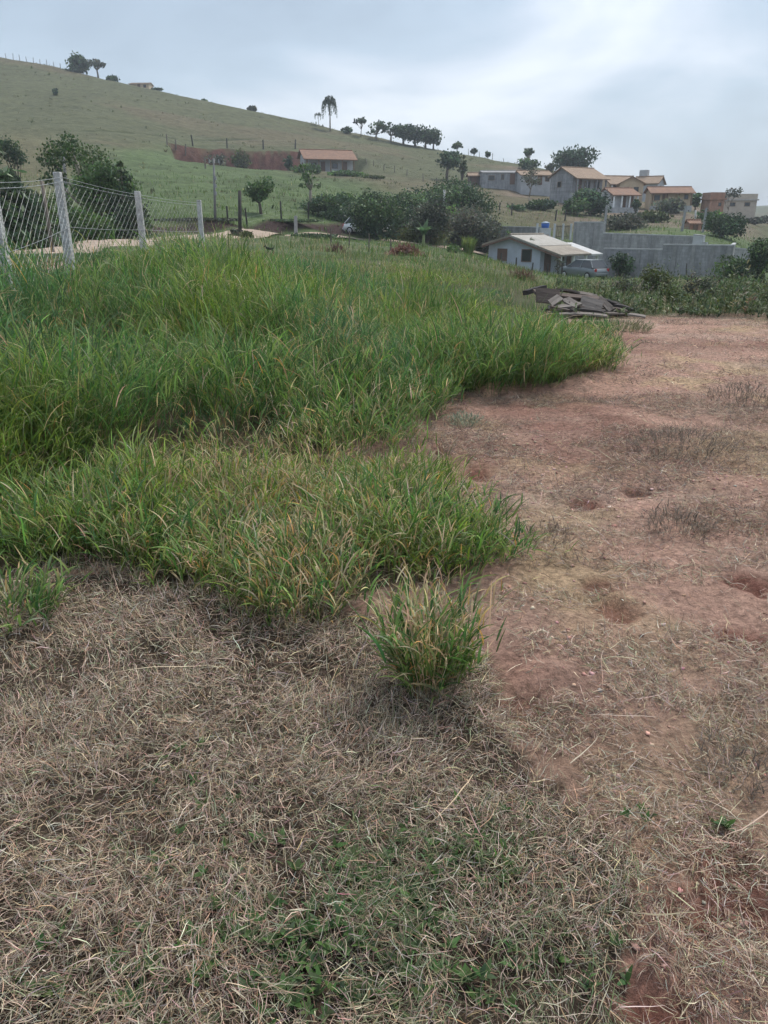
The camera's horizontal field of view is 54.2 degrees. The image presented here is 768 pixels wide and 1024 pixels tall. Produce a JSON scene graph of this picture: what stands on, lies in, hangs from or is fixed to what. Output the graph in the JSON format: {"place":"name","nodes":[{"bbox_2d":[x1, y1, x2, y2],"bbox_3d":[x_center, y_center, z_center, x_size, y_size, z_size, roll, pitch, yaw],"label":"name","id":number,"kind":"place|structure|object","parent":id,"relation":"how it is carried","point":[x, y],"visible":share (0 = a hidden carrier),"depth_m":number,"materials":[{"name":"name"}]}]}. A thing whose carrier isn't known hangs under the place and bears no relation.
{"place":"outdoors","nodes":[
{"label":"outdoors","id":0,"kind":"place"},
{"bbox_2d":[12,229,487,255],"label":"dirt road","id":1,"kind":"structure","parent":0,"point":[257,233],"depth_m":29.11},
{"bbox_2d":[0,218,643,630],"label":"tall grass","id":2,"kind":"structure","parent":0,"point":[180,276],"depth_m":5.96,"materials":[{"name":"plant"}]},
{"bbox_2d":[0,57,767,1023],"bbox_3d":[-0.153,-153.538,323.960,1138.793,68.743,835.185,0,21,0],"label":"ground","id":3,"kind":"structure","parent":0,"point":[130,119],"depth_m":3.08,"materials":[{"name":"soil"}]},
{"bbox_2d":[0,135,29,182],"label":"tree","id":4,"kind":"object","parent":3,"relation":"on","point":[16,155],"visible":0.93,"depth_m":55.57,"materials":[{"name":"green plant"}]},
{"bbox_2d":[0,148,61,249],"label":"pine tree","id":5,"kind":"object","parent":3,"relation":"on","point":[6,174],"visible":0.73,"depth_m":24.89,"materials":[{"name":"green plant"}]},
{"bbox_2d":[1,175,72,245],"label":"pine tree","id":6,"kind":"object","parent":3,"relation":"on","point":[39,210],"visible":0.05,"depth_m":27.69,"materials":[{"name":"green plant"}]},
{"bbox_2d":[0,544,93,635],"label":"grass tussock","id":7,"kind":"object","parent":3,"relation":"on","point":[35,595],"depth_m":3.20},
{"bbox_2d":[40,181,54,251],"bbox_3d":[-9.175,-7.841,20.554,0.118,2.238,0.098,0,21,0],"label":"wooden post","id":8,"kind":"object","parent":3,"relation":"on","point":[46,213],"visible":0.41,"depth_m":20.43,"materials":[{"name":"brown wood"}]},
{"bbox_2d":[37,194,82,241],"bbox_3d":[-13.098,-11.146,28.906,2.409,2.162,2.432,0,21,0],"label":"pine tree","id":9,"kind":"object","parent":3,"relation":"on","point":[49,205],"visible":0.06,"depth_m":28.91,"materials":[{"name":"green plant"}]},
{"bbox_2d":[0,449,138,567],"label":"grass tussock","id":10,"kind":"object","parent":3,"relation":"on","point":[14,508],"depth_m":3.77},
{"bbox_2d":[33,130,113,215],"bbox_3d":[-17.172,-18.201,42.212,4.285,5.773,5.841,-6,22,-15],"label":"tree","id":11,"kind":"object","parent":3,"relation":"on","point":[69,145],"visible":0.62,"depth_m":40.97,"materials":[{"name":"green plant"}]},
{"bbox_2d":[65,50,90,70],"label":"tree","id":12,"kind":"object","parent":3,"relation":"on","point":[78,61],"visible":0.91,"depth_m":216.69,"materials":[{"name":"green plant"}]},
{"bbox_2d":[49,202,131,241],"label":"bush","id":13,"kind":"object","parent":3,"relation":"on","point":[88,221],"visible":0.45,"depth_m":33.47,"materials":[{"name":"green plant"}]},
{"bbox_2d":[0,172,204,309],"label":"chain link fence","id":14,"kind":"object","parent":3,"relation":"on","point":[65,225],"visible":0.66,"depth_m":10.85,"materials":[{"name":"metal"}]},
{"bbox_2d":[64,157,141,219],"bbox_3d":[-14.515,-16.254,39.335,3.688,4.321,3.206,14,25,33],"label":"tree","id":15,"kind":"object","parent":3,"relation":"on","point":[102,176],"visible":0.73,"depth_m":38.73,"materials":[{"name":"green plant"}]},
{"bbox_2d":[0,291,219,459],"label":"grass tussock","id":16,"kind":"object","parent":3,"relation":"on","point":[117,391],"depth_m":5.10,"materials":[{"name":"plant"}]},
{"bbox_2d":[99,160,159,238],"bbox_3d":[-12.699,-15.183,37.028,3.214,3.996,2.982,0,21,0],"label":"pine tree","id":17,"kind":"object","parent":3,"relation":"on","point":[126,185],"visible":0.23,"depth_m":36.57,"materials":[{"name":"green plant"}]},
{"bbox_2d":[108,195,160,238],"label":"bush","id":18,"kind":"object","parent":3,"relation":"on","point":[128,216],"visible":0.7,"depth_m":34.23,"materials":[{"name":"green plant"}]},
{"bbox_2d":[47,454,234,568],"bbox_3d":[-1.205,0.022,3.759,0.897,0.477,0.825,-15,26,-34],"label":"grass tussock","id":19,"kind":"object","parent":3,"relation":"on","point":[101,526],"depth_m":3.68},
{"bbox_2d":[153,217,249,221],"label":"bush","id":20,"kind":"object","parent":3,"relation":"on","point":[204,219],"visible":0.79,"depth_m":51.80,"materials":[{"name":"green plant"}]},
{"bbox_2d":[79,294,342,429],"bbox_3d":[-1.279,-1.231,6.012,1.985,1.050,1.982,0,21,0],"label":"grass tussock","id":21,"kind":"object","parent":3,"relation":"on","point":[199,386],"depth_m":5.81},
{"bbox_2d":[124,483,302,582],"bbox_3d":[-0.756,0.132,3.549,0.848,0.439,0.846,-19,28,-41],"label":"grass tussock","id":22,"kind":"object","parent":3,"relation":"on","point":[203,529],"depth_m":3.58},
{"bbox_2d":[209,158,218,222],"bbox_3d":[-11.524,-21.865,51.545,0.718,4.383,0.288,0,21,0],"label":"utility pole","id":23,"kind":"object","parent":3,"relation":"on","point":[214,189],"visible":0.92,"depth_m":51.32,"materials":[{"name":"concrete"}]},
{"bbox_2d":[228,147,251,168],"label":"bush","id":24,"kind":"object","parent":3,"relation":"on","point":[239,159],"visible":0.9,"depth_m":151.55,"materials":[{"name":"green plant"}]},
{"bbox_2d":[242,176,278,214],"bbox_3d":[-10.139,-25.634,61.049,2.814,3.236,2.742,-19,28,-41],"label":"tree","id":25,"kind":"object","parent":3,"relation":"on","point":[258,191],"visible":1,"depth_m":60.31,"materials":[{"name":"green plant"}]},
{"bbox_2d":[0,59,542,243],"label":"pasture tufts","id":26,"kind":"object","parent":3,"relation":"on","point":[284,193],"visible":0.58,"depth_m":139.04,"materials":[{"name":"green plant"}]},
{"bbox_2d":[176,491,401,627],"bbox_3d":[-0.328,0.216,3.325,0.876,0.506,0.957,-18,27,-39],"label":"grass tussock","id":27,"kind":"object","parent":3,"relation":"on","point":[321,585],"depth_m":3.30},
{"bbox_2d":[289,163,321,173],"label":"bush","id":28,"kind":"object","parent":3,"relation":"on","point":[308,167],"visible":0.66,"depth_m":136.00,"materials":[{"name":"green plant"}]},
{"bbox_2d":[298,164,320,201],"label":"tree","id":29,"kind":"object","parent":3,"relation":"on","point":[307,179],"visible":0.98,"depth_m":73.11,"materials":[{"name":"green plant"}]},
{"bbox_2d":[290,232,342,238],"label":"bush","id":30,"kind":"object","parent":3,"relation":"on","point":[315,235],"visible":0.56,"depth_m":52.21,"materials":[{"name":"green plant"}]},
{"bbox_2d":[294,192,355,214],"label":"tree","id":31,"kind":"object","parent":3,"relation":"on","point":[325,203],"visible":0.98,"depth_m":67.87,"materials":[{"name":"green plant"}]},
{"bbox_2d":[297,149,357,171],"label":"house","id":32,"kind":"structure","parent":3,"relation":"on","point":[327,160],"depth_m":147.38,"materials":[{"name":"paint"}]},
{"bbox_2d":[239,319,419,412],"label":"grass tussock","id":33,"kind":"object","parent":3,"relation":"on","point":[358,376],"depth_m":6.43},
{"bbox_2d":[321,95,337,130],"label":"palm tree","id":34,"kind":"object","parent":3,"relation":"on","point":[328,100],"visible":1,"depth_m":201.73,"materials":[{"name":"green plant"}]},
{"bbox_2d":[315,207,353,221],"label":"bush","id":35,"kind":"object","parent":3,"relation":"on","point":[338,214],"visible":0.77,"depth_m":67.03,"materials":[{"name":"green plant"}]},
{"bbox_2d":[327,169,368,176],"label":"bush","id":36,"kind":"object","parent":3,"relation":"on","point":[349,173],"visible":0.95,"depth_m":134.03,"materials":[{"name":"green plant"}]},
{"bbox_2d":[255,362,452,453],"bbox_3d":[-0.247,-0.835,5.896,1.586,0.618,1.510,0,21,0],"label":"grass tussock","id":37,"kind":"object","parent":3,"relation":"on","point":[338,405],"depth_m":5.80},
{"bbox_2d":[11,736,735,1023],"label":"ground weeds","id":38,"kind":"object","parent":3,"relation":"on","point":[317,990],"visible":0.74,"depth_m":1.77,"materials":[{"name":"green plant"}]},
{"bbox_2d":[366,119,385,139],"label":"tree","id":39,"kind":"object","parent":3,"relation":"on","point":[378,123],"visible":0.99,"depth_m":201.85,"materials":[{"name":"green plant"}]},
{"bbox_2d":[340,187,416,241],"bbox_3d":[-0.415,-24.043,61.629,6.230,4.899,6.963,4,21,11],"label":"tree","id":40,"kind":"object","parent":3,"relation":"on","point":[373,216],"visible":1,"depth_m":60.24,"materials":[{"name":"green plant"}]},
{"bbox_2d":[279,442,489,565],"bbox_3d":[0.007,-0.054,3.933,1.118,0.548,1.125,0,21,0],"label":"grass tussock","id":41,"kind":"object","parent":3,"relation":"on","point":[345,503],"depth_m":3.90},
{"bbox_2d":[2,165,767,319],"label":"field grass","id":42,"kind":"structure","parent":3,"relation":"on","point":[503,266],"depth_m":36.25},
{"bbox_2d":[390,123,412,144],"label":"tree","id":43,"kind":"object","parent":3,"relation":"on","point":[401,129],"visible":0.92,"depth_m":201.12,"materials":[{"name":"green plant"}]},
{"bbox_2d":[383,241,427,256],"bbox_3d":[0.898,-11.950,34.380,2.438,0.925,2.310,0,21,0],"label":"brush pile","id":44,"kind":"object","parent":3,"relation":"on","point":[405,249],"visible":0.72,"depth_m":34.12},
{"bbox_2d":[400,124,423,146],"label":"tree","id":45,"kind":"object","parent":3,"relation":"on","point":[414,136],"visible":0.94,"depth_m":201.79,"materials":[{"name":"green plant"}]},
{"bbox_2d":[356,353,473,420],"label":"grass tussock","id":46,"kind":"object","parent":3,"relation":"on","point":[439,393],"depth_m":6.69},
{"bbox_2d":[394,187,437,221],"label":"tree","id":47,"kind":"object","parent":3,"relation":"on","point":[419,200],"visible":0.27,"depth_m":72.62,"materials":[{"name":"green plant"}]},
{"bbox_2d":[389,223,459,246],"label":"bush","id":48,"kind":"object","parent":3,"relation":"on","point":[410,235],"visible":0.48,"depth_m":66.01,"materials":[{"name":"green plant"}]},
{"bbox_2d":[415,123,437,147],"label":"tree","id":49,"kind":"object","parent":3,"relation":"on","point":[424,135],"visible":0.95,"depth_m":201.84,"materials":[{"name":"green plant"}]},
{"bbox_2d":[407,193,454,244],"bbox_3d":[4.030,-25.205,65.229,4.444,4.658,4.743,0,21,0],"label":"tree","id":50,"kind":"object","parent":3,"relation":"on","point":[438,217],"visible":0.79,"depth_m":64.69,"materials":[{"name":"green plant"}]},
{"bbox_2d":[347,556,521,707],"bbox_3d":[0.171,0.430,2.694,0.638,0.524,0.575,0,21,0],"label":"grass tussock","id":51,"kind":"object","parent":3,"relation":"on","point":[412,655],"depth_m":2.66,"materials":[{"name":"plant"}]},
{"bbox_2d":[362,309,517,400],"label":"grass tussock","id":52,"kind":"object","parent":3,"relation":"on","point":[464,375],"depth_m":7.46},
{"bbox_2d":[435,148,462,179],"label":"tree","id":53,"kind":"object","parent":3,"relation":"on","point":[449,160],"visible":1,"depth_m":142.48,"materials":[{"name":"green plant"}]},
{"bbox_2d":[395,173,503,220],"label":"tree","id":54,"kind":"object","parent":3,"relation":"on","point":[464,194],"visible":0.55,"depth_m":82.25,"materials":[{"name":"green plant"}]},
{"bbox_2d":[379,476,550,577],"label":"grass tussock","id":55,"kind":"object","parent":3,"relation":"on","point":[502,535],"depth_m":3.73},
{"bbox_2d":[447,409,488,427],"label":"dry grass tuft","id":56,"kind":"object","parent":3,"relation":"on","point":[461,418],"visible":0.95,"depth_m":6.51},
{"bbox_2d":[460,237,476,255],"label":"cane clump","id":57,"kind":"object","parent":3,"relation":"on","point":[468,245],"visible":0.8,"depth_m":54.49,"materials":[{"name":"green plant"}]},
{"bbox_2d":[443,202,508,248],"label":"tree","id":58,"kind":"object","parent":3,"relation":"on","point":[467,223],"visible":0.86,"depth_m":69.82,"materials":[{"name":"green plant"}]},
{"bbox_2d":[469,230,499,253],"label":"bush","id":59,"kind":"object","parent":3,"relation":"on","point":[485,249],"visible":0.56,"depth_m":69.34,"materials":[{"name":"green plant"}]},
{"bbox_2d":[387,284,591,395],"bbox_3d":[1.055,-1.875,8.010,2.313,1.078,2.458,0,21,0],"label":"grass tussock","id":60,"kind":"object","parent":3,"relation":"on","point":[527,363],"depth_m":7.69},
{"bbox_2d":[479,170,516,190],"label":"house","id":61,"kind":"structure","parent":3,"relation":"on","point":[501,179],"depth_m":135.20,"materials":[{"name":"grey concrete"}]},
{"bbox_2d":[478,838,523,878],"bbox_3d":[0.316,0.919,1.971,0.098,0.084,0.111,-15,25,-34],"label":"grass sprout","id":62,"kind":"object","parent":3,"relation":"on","point":[505,845],"depth_m":1.97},
{"bbox_2d":[500,226,541,237],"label":"block wall","id":63,"kind":"structure","parent":3,"relation":"on","point":[519,229],"depth_m":82.64,"materials":[{"name":"concrete"}]},
{"bbox_2d":[517,157,541,169],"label":"bush","id":64,"kind":"object","parent":3,"relation":"on","point":[528,163],"visible":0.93,"depth_m":180.91,"materials":[{"name":"green plant"}]},
{"bbox_2d":[520,167,540,200],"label":"tree","id":65,"kind":"object","parent":3,"relation":"on","point":[527,179],"visible":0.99,"depth_m":110.91,"materials":[{"name":"green plant"}]},
{"bbox_2d":[516,170,551,195],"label":"house","id":66,"kind":"structure","parent":3,"relation":"on","point":[542,188],"depth_m":134.04,"materials":[{"name":"paint"}]},
{"bbox_2d":[521,198,560,210],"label":"bush","id":67,"kind":"object","parent":3,"relation":"on","point":[539,204],"visible":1,"depth_m":108.33,"materials":[{"name":"green plant"}]},
{"bbox_2d":[482,233,602,274],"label":"white house","id":68,"kind":"structure","parent":3,"relation":"on","point":[541,250],"depth_m":65.75,"materials":[{"name":"paint"}]},
{"bbox_2d":[514,519,574,549],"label":"dry grass tuft","id":69,"kind":"object","parent":3,"relation":"on","point":[558,527],"visible":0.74,"depth_m":4.06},
{"bbox_2d":[476,312,617,384],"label":"grass tussock","id":70,"kind":"object","parent":3,"relation":"on","point":[576,359],"depth_m":8.07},
{"bbox_2d":[350,333,767,1014],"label":"soil clods","id":71,"kind":"object","parent":3,"relation":"on","point":[636,945],"visible":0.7,"depth_m":4.45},
{"bbox_2d":[553,224,572,239],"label":"picket gate","id":72,"kind":"structure","parent":3,"relation":"on","point":[563,226],"depth_m":79.59,"materials":[{"name":"white paint"}]},
{"bbox_2d":[550,144,599,169],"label":"tree","id":73,"kind":"object","parent":3,"relation":"on","point":[569,157],"visible":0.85,"depth_m":175.42,"materials":[{"name":"green plant"}]},
{"bbox_2d":[561,196,591,215],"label":"tree","id":74,"kind":"object","parent":3,"relation":"on","point":[574,205],"visible":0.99,"depth_m":106.54,"materials":[{"name":"green plant"}]},
{"bbox_2d":[548,166,609,203],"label":"house","id":75,"kind":"structure","parent":3,"relation":"on","point":[566,181],"depth_m":124.65,"materials":[{"name":"ceramic"}]},
{"bbox_2d":[559,259,608,278],"bbox_3d":[15.325,-18.635,57.659,1.981,1.445,4.050,-12,24,-28],"label":"parked car","id":76,"kind":"object","parent":3,"relation":"on","point":[590,268],"visible":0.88,"depth_m":56.51,"materials":[{"name":"grey paint"}]},
{"bbox_2d":[569,185,612,216],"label":"tree","id":77,"kind":"object","parent":3,"relation":"on","point":[598,202],"visible":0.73,"depth_m":108.39,"materials":[{"name":"green plant"}]},
{"bbox_2d":[580,295,603,311],"bbox_3d":[4.015,-3.999,14.574,0.440,0.354,0.050,17,-12,8],"label":"board","id":78,"kind":"object","parent":3,"relation":"on","point":[588,302],"visible":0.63,"depth_m":14.57,"materials":[{"name":"grey wood"}]},
{"bbox_2d":[555,322,642,372],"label":"grass tussock","id":79,"kind":"object","parent":3,"relation":"on","point":[610,354],"depth_m":8.66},
{"bbox_2d":[591,312,623,314],"bbox_3d":[4.213,-3.807,14.388,0.733,0.036,0.126,1,27,0],"label":"plank","id":80,"kind":"object","parent":3,"relation":"on","point":[614,313],"visible":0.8,"depth_m":14.34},
{"bbox_2d":[599,296,614,311],"bbox_3d":[4.304,-4.049,14.621,0.136,0.058,0.496,-28,49,1],"label":"plank","id":81,"kind":"object","parent":80,"relation":"on","point":[607,306],"visible":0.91,"depth_m":14.54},
{"bbox_2d":[533,289,599,299],"bbox_3d":[3.584,-4.268,14.805,1.294,0.069,0.166,7,38,2],"label":"plank","id":82,"kind":"object","parent":81,"relation":"on","point":[573,296],"visible":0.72,"depth_m":14.78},
{"bbox_2d":[536,288,559,304],"bbox_3d":[3.193,-4.227,14.701,0.490,0.308,0.050,10,-7,10],"label":"board","id":83,"kind":"object","parent":82,"relation":"on","point":[543,295],"visible":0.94,"depth_m":14.69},
{"bbox_2d":[602,175,630,188],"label":"house","id":84,"kind":"structure","parent":3,"relation":"on","point":[614,180],"depth_m":136.13,"materials":[{"name":"beige paint"}]},
{"bbox_2d":[601,187,641,212],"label":"house","id":85,"kind":"structure","parent":3,"relation":"on","point":[622,199],"depth_m":121.05,"materials":[{"name":"white paint"}]},
{"bbox_2d":[607,251,635,276],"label":"bush","id":86,"kind":"object","parent":3,"relation":"on","point":[620,266],"visible":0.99,"depth_m":56.75,"materials":[{"name":"green plant"}]},
{"bbox_2d":[601,210,649,229],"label":"bush","id":87,"kind":"object","parent":3,"relation":"on","point":[629,221],"visible":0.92,"depth_m":90.40,"materials":[{"name":"green plant"}]},
{"bbox_2d":[609,269,643,293],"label":"bush","id":88,"kind":"object","parent":3,"relation":"on","point":[627,282],"visible":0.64,"depth_m":24.88,"materials":[{"name":"green plant"}]},
{"bbox_2d":[596,317,656,332],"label":"dry grass tuft","id":89,"kind":"object","parent":3,"relation":"on","point":[635,325],"visible":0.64,"depth_m":12.21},
{"bbox_2d":[616,175,646,207],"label":"house","id":90,"kind":"structure","parent":3,"relation":"on","point":[636,184],"depth_m":130.67,"materials":[{"name":"beige paint"}]},
{"bbox_2d":[572,222,692,259],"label":"block wall","id":91,"kind":"structure","parent":3,"relation":"on","point":[592,236],"depth_m":72.51,"materials":[{"name":"concrete"}]},
{"bbox_2d":[636,170,666,201],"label":"house","id":92,"kind":"structure","parent":3,"relation":"on","point":[645,177],"depth_m":151.12,"materials":[{"name":"paint"}]},
{"bbox_2d":[635,209,673,222],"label":"bush","id":93,"kind":"object","parent":3,"relation":"on","point":[654,216],"visible":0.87,"depth_m":101.36,"materials":[{"name":"green plant"}]},
{"bbox_2d":[635,263,674,293],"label":"bush","id":94,"kind":"object","parent":3,"relation":"on","point":[649,276],"visible":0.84,"depth_m":25.65,"materials":[{"name":"green plant"}]},
{"bbox_2d":[553,256,767,318],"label":"weeds","id":95,"kind":"object","parent":3,"relation":"on","point":[744,303],"visible":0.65,"depth_m":15.88,"materials":[{"name":"green plant"}]},
{"bbox_2d":[603,244,731,278],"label":"block wall","id":96,"kind":"structure","parent":3,"relation":"on","point":[702,257],"depth_m":56.44,"materials":[{"name":"concrete"}]},
{"bbox_2d":[649,196,688,213],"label":"bush","id":97,"kind":"object","parent":3,"relation":"on","point":[677,205],"visible":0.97,"depth_m":119.12,"materials":[{"name":"green plant"}]},
{"bbox_2d":[643,186,695,211],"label":"house","id":98,"kind":"structure","parent":3,"relation":"on","point":[658,193],"depth_m":127.43,"materials":[{"name":"beige paint"}]},
{"bbox_2d":[656,285,690,306],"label":"bush","id":99,"kind":"object","parent":3,"relation":"on","point":[669,292],"visible":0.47,"depth_m":18.23,"materials":[{"name":"green plant"}]},
{"bbox_2d":[635,498,727,540],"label":"dry grass tuft","id":100,"kind":"object","parent":3,"relation":"on","point":[676,519],"visible":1,"depth_m":4.23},
{"bbox_2d":[625,420,744,464],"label":"dry grass tuft","id":101,"kind":"object","parent":3,"relation":"on","point":[681,436],"visible":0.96,"depth_m":5.62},
{"bbox_2d":[684,219,702,230],"bbox_3d":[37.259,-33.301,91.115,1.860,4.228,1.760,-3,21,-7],"label":"hut","id":102,"kind":"object","parent":3,"relation":"on","point":[693,224],"visible":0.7,"depth_m":90.06,"materials":[{"name":"red brick"}]},
{"bbox_2d":[681,272,721,297],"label":"bush","id":103,"kind":"object","parent":3,"relation":"on","point":[697,283],"visible":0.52,"depth_m":21.87,"materials":[{"name":"green plant"}]},
{"bbox_2d":[700,192,726,215],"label":"house","id":104,"kind":"structure","parent":3,"relation":"on","point":[712,201],"depth_m":126.38,"materials":[{"name":"red brick"}]},
{"bbox_2d":[701,210,749,239],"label":"tree","id":105,"kind":"object","parent":3,"relation":"on","point":[725,224],"visible":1,"depth_m":81.03,"materials":[{"name":"green plant"}]},
{"bbox_2d":[691,725,767,801],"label":"dry grass tuft","id":106,"kind":"object","parent":3,"relation":"on","point":[748,775],"visible":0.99,"depth_m":2.39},
{"bbox_2d":[710,254,755,281],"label":"bush","id":107,"kind":"object","parent":3,"relation":"on","point":[729,268],"visible":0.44,"depth_m":47.56,"materials":[{"name":"green plant"}]},
{"bbox_2d":[701,379,767,408],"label":"dry grass tuft","id":108,"kind":"object","parent":3,"relation":"on","point":[736,397],"visible":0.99,"depth_m":7.25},
{"bbox_2d":[723,194,758,223],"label":"house","id":109,"kind":"structure","parent":3,"relation":"on","point":[744,204],"depth_m":138.45,"materials":[{"name":"paint"}]},
{"bbox_2d":[735,237,767,281],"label":"bush","id":110,"kind":"object","parent":3,"relation":"on","point":[758,256],"visible":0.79,"depth_m":45.18,"materials":[{"name":"green plant"}]},
{"bbox_2d":[0,310,767,1023],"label":"dry grass","id":111,"kind":"structure","parent":0,"point":[528,858],"depth_m":2.21,"materials":[{"name":"plant"}]},
{"bbox_2d":[0,0,767,205],"label":"sky","id":112,"kind":"structure","parent":0,"point":[677,90],"materials":[{"name":"white"}]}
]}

